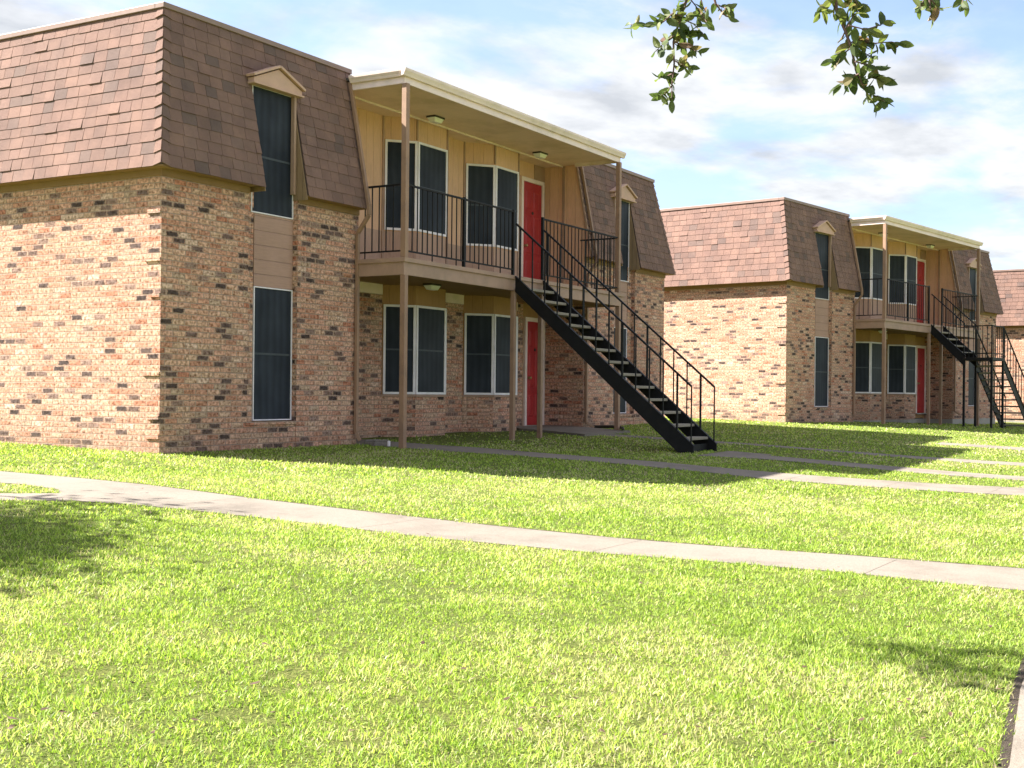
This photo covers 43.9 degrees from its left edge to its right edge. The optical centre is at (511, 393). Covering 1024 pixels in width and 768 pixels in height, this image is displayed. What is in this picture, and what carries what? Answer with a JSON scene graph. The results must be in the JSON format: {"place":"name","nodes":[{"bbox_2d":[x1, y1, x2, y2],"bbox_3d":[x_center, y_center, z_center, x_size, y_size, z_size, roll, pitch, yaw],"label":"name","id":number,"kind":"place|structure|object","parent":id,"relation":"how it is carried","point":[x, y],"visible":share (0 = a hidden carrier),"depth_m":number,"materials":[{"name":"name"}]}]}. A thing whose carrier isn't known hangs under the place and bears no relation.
{"place":"outdoors","nodes":[
{"label":"outdoors","id":0,"kind":"place"},
{"bbox_2d":[0,416,1023,767],"bbox_3d":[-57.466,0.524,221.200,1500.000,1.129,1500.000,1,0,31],"label":"lawn","id":1,"kind":"structure","parent":0,"point":[246,715],"depth_m":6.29,"materials":[{"name":"green plant"}]},
{"bbox_2d":[0,493,67,500],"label":"footpath","id":2,"kind":"structure","parent":1,"relation":"on","point":[39,496],"depth_m":10.65,"materials":[{"name":"concrete"}]},
{"bbox_2d":[0,1,674,453],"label":"apartment building","id":3,"kind":"structure","parent":1,"relation":"on","point":[216,235],"depth_m":17.86,"materials":[{"name":"brick"}]},
{"bbox_2d":[252,286,292,420],"bbox_3d":[-3.349,-0.543,17.755,0.040,1.845,0.805,1,0,31],"label":"tall window","id":4,"kind":"structure","parent":3,"relation":"in","point":[272,307],"depth_m":17.75,"materials":[{"name":"black glass"}]},
{"bbox_2d":[251,85,293,219],"bbox_3d":[-3.339,-3.343,17.725,0.040,1.745,0.875,1,0,31],"label":"tall window","id":5,"kind":"structure","parent":3,"relation":"in","point":[272,109],"depth_m":17.76,"materials":[{"name":"black glass"}]},
{"bbox_2d":[382,304,415,393],"bbox_3d":[-1.902,-0.737,21.441,0.553,1.510,0.050,1,0,-17],"label":"bay window","id":6,"kind":"structure","parent":3,"relation":"in","point":[391,312],"depth_m":21.41,"materials":[{"name":"black glass"}]},
{"bbox_2d":[384,139,417,230],"bbox_3d":[-1.875,-3.502,21.441,0.553,1.520,0.050,1,0,-17],"label":"bay window","id":7,"kind":"structure","parent":3,"relation":"in","point":[392,147],"depth_m":21.41,"materials":[{"name":"black glass"}]},
{"bbox_2d":[415,305,445,394],"bbox_3d":[-1.405,-0.732,21.908,0.050,1.510,0.888,1,0,31],"label":"bay window","id":8,"kind":"structure","parent":3,"relation":"in","point":[430,355],"depth_m":21.89,"materials":[{"name":"black glass"}]},
{"bbox_2d":[417,141,447,236],"bbox_3d":[-1.378,-3.497,21.908,0.050,1.520,0.888,1,0,31],"label":"bay window","id":9,"kind":"structure","parent":3,"relation":"in","point":[432,161],"depth_m":21.89,"materials":[{"name":"black glass"}]},
{"bbox_2d":[445,309,446,394],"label":"bay window","id":10,"kind":"structure","parent":3,"relation":"in","point":[446,309],"depth_m":22.33,"materials":[{"name":"white paint"}]},
{"bbox_2d":[464,313,493,394],"bbox_3d":[-0.619,-0.724,23.619,0.564,1.510,0.050,1,0,-18],"label":"bay window","id":11,"kind":"structure","parent":3,"relation":"in","point":[478,327],"depth_m":23.61,"materials":[{"name":"black glass"}]},
{"bbox_2d":[466,163,494,246],"bbox_3d":[-0.592,-3.489,23.619,0.564,1.520,0.050,1,0,-18],"label":"bay window","id":12,"kind":"structure","parent":3,"relation":"in","point":[480,178],"depth_m":23.61,"materials":[{"name":"black glass"}]},
{"bbox_2d":[493,314,517,394],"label":"bay window","id":13,"kind":"structure","parent":3,"relation":"in","point":[501,363],"depth_m":23.96,"materials":[{"name":"black glass"}]},
{"bbox_2d":[495,165,518,250],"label":"bay window","id":14,"kind":"structure","parent":3,"relation":"in","point":[506,180],"depth_m":24.04,"materials":[{"name":"black glass"}]},
{"bbox_2d":[517,326,517,381],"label":"bay window","id":15,"kind":"structure","parent":3,"relation":"in","point":[517,326],"depth_m":24.47,"materials":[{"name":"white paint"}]},
{"bbox_2d":[523,181,541,279],"bbox_3d":[0.418,-3.114,25.651,0.110,2.230,0.750,1,0,31],"label":"door","id":16,"kind":"structure","parent":3,"relation":"in","point":[532,192],"depth_m":25.66,"materials":[{"name":"red paint"}]},
{"bbox_2d":[527,322,537,424],"bbox_3d":[0.465,-0.399,25.776,0.110,2.080,0.640,1,0,31],"label":"door","id":17,"kind":"structure","parent":3,"relation":"in","point":[532,341],"depth_m":25.70,"materials":[{"name":"red paint"}]},
{"bbox_2d":[613,327,626,413],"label":"tall window","id":18,"kind":"structure","parent":3,"relation":"in","point":[622,402],"depth_m":27.54,"materials":[{"name":"black glass"}]},
{"bbox_2d":[614,200,629,281],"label":"tall window","id":19,"kind":"structure","parent":3,"relation":"in","point":[625,206],"depth_m":27.54,"materials":[{"name":"black glass"}]},
{"bbox_2d":[364,439,389,445],"bbox_3d":[-1.959,0.767,19.305,0.442,0.120,0.360,1,0,31],"label":"splash block","id":20,"kind":"object","parent":1,"relation":"on","point":[377,442],"depth_m":19.26,"materials":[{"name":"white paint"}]},
{"bbox_2d":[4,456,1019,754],"bbox_3d":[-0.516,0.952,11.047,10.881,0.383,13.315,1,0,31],"label":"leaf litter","id":21,"kind":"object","parent":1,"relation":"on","point":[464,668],"visible":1,"depth_m":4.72,"materials":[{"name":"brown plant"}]},
{"bbox_2d":[0,471,1023,590],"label":"footpath","id":22,"kind":"structure","parent":1,"relation":"on","point":[81,489],"depth_m":9.63,"materials":[{"name":"concrete"}]},
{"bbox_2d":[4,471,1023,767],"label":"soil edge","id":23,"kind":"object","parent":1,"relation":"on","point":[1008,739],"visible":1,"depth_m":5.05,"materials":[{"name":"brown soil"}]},
{"bbox_2d":[516,425,629,436],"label":"porch slab","id":24,"kind":"structure","parent":1,"relation":"on","point":[576,430],"depth_m":24.42,"materials":[{"name":"concrete"}]},
{"bbox_2d":[593,425,624,429],"bbox_3d":[2.003,0.680,25.256,0.322,0.080,1.299,1,0,-24],"label":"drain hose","id":25,"kind":"object","parent":24,"relation":"on","point":[608,426],"visible":0.87,"depth_m":25.61,"materials":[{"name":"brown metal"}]},
{"bbox_2d":[515,223,716,452],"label":"staircase","id":26,"kind":"structure","parent":1,"relation":"on","point":[666,429],"depth_m":20.95,"materials":[{"name":"black metal"}]},
{"bbox_2d":[356,439,1023,494],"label":"footpath","id":27,"kind":"structure","parent":1,"relation":"on","point":[882,483],"depth_m":16.78,"materials":[{"name":"concrete"}]},
{"bbox_2d":[36,450,1001,572],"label":"footpath joints","id":28,"kind":"object","parent":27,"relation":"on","point":[616,545],"visible":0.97,"depth_m":10.01,"materials":[{"name":"grey concrete"}]},
{"bbox_2d":[624,0,973,117],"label":"tree","id":29,"kind":"object","parent":1,"relation":"on","point":[858,45],"visible":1,"depth_m":5.15,"materials":[{"name":"green plant"}]},
{"bbox_2d":[599,434,1023,465],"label":"footpath","id":30,"kind":"structure","parent":1,"relation":"on","point":[959,460],"depth_m":21.48,"materials":[{"name":"concrete"}]},
{"bbox_2d":[660,197,1003,425],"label":"apartment building","id":31,"kind":"structure","parent":1,"relation":"on","point":[782,309],"depth_m":33.99,"materials":[{"name":"beige brick"}]},
{"bbox_2d":[814,337,828,406],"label":"tall window","id":32,"kind":"structure","parent":31,"relation":"in","point":[821,372],"depth_m":33.73,"materials":[{"name":"grey glass"}]},
{"bbox_2d":[815,232,828,299],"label":"tall window","id":33,"kind":"structure","parent":31,"relation":"in","point":[822,240],"depth_m":33.78,"materials":[{"name":"black glass"}]},
{"bbox_2d":[855,341,870,392],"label":"bay window","id":34,"kind":"structure","parent":31,"relation":"in","point":[863,349],"depth_m":37.14,"materials":[{"name":"black glass"}]},
{"bbox_2d":[855,246,871,298],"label":"window","id":35,"kind":"structure","parent":31,"relation":"in","point":[864,254],"depth_m":37.15,"materials":[{"name":"black glass"}]},
{"bbox_2d":[870,342,881,393],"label":"bay window","id":36,"kind":"structure","parent":31,"relation":"in","point":[876,347],"depth_m":37.50,"materials":[{"name":"grey glass"}]},
{"bbox_2d":[871,247,882,300],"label":"bay window","id":37,"kind":"structure","parent":31,"relation":"in","point":[877,254],"depth_m":37.46,"materials":[{"name":"grey glass"}]},
{"bbox_2d":[887,345,904,393],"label":"bay window","id":38,"kind":"structure","parent":31,"relation":"in","point":[895,353],"depth_m":39.09,"materials":[{"name":"black glass"}]},
{"bbox_2d":[888,254,905,303],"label":"window","id":39,"kind":"structure","parent":31,"relation":"in","point":[896,263],"depth_m":39.09,"materials":[{"name":"black glass"}]},
{"bbox_2d":[905,345,915,393],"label":"bay window","id":40,"kind":"structure","parent":31,"relation":"in","point":[910,350],"depth_m":39.47,"materials":[{"name":"grey glass"}]},
{"bbox_2d":[905,255,916,305],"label":"bay window","id":41,"kind":"structure","parent":31,"relation":"in","point":[911,261],"depth_m":39.48,"materials":[{"name":"black glass"}]},
{"bbox_2d":[917,261,923,322],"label":"door","id":42,"kind":"structure","parent":31,"relation":"in","point":[920,265],"depth_m":40.99,"materials":[{"name":"red paint"}]},
{"bbox_2d":[917,348,924,412],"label":"door","id":43,"kind":"structure","parent":31,"relation":"in","point":[921,352],"depth_m":41.08,"materials":[{"name":"red paint"}]},
{"bbox_2d":[968,351,974,405],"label":"tall window","id":44,"kind":"structure","parent":31,"relation":"in","point":[971,367],"depth_m":42.38,"materials":[{"name":"grey glass"}]},
{"bbox_2d":[969,268,976,320],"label":"tall window","id":45,"kind":"structure","parent":31,"relation":"in","point":[972,271],"depth_m":42.46,"materials":[{"name":"grey glass"}]},
{"bbox_2d":[696,451,1023,480],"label":"footpath","id":46,"kind":"structure","parent":1,"relation":"on","point":[728,454],"depth_m":18.91,"materials":[{"name":"concrete"}]},
{"bbox_2d":[931,294,1023,428],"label":"staircase","id":47,"kind":"structure","parent":1,"relation":"on","point":[955,347],"depth_m":36.87,"materials":[{"name":"black metal"}]},
{"bbox_2d":[936,442,1023,449],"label":"footpath","id":48,"kind":"structure","parent":1,"relation":"on","point":[990,446],"depth_m":24.72,"materials":[{"name":"concrete"}]},
{"bbox_2d":[993,269,1023,422],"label":"apartment building","id":49,"kind":"structure","parent":1,"relation":"on","point":[1010,284],"depth_m":48.14,"materials":[{"name":"beige brick"}]},
{"bbox_2d":[1008,680,1023,767],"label":"footpath","id":50,"kind":"structure","parent":1,"relation":"on","point":[1017,757],"depth_m":4.40,"materials":[{"name":"concrete"}]},
{"bbox_2d":[0,0,1023,269],"label":"sky","id":51,"kind":"structure","parent":0,"point":[759,118],"materials":[{"name":"blue"}]}
]}

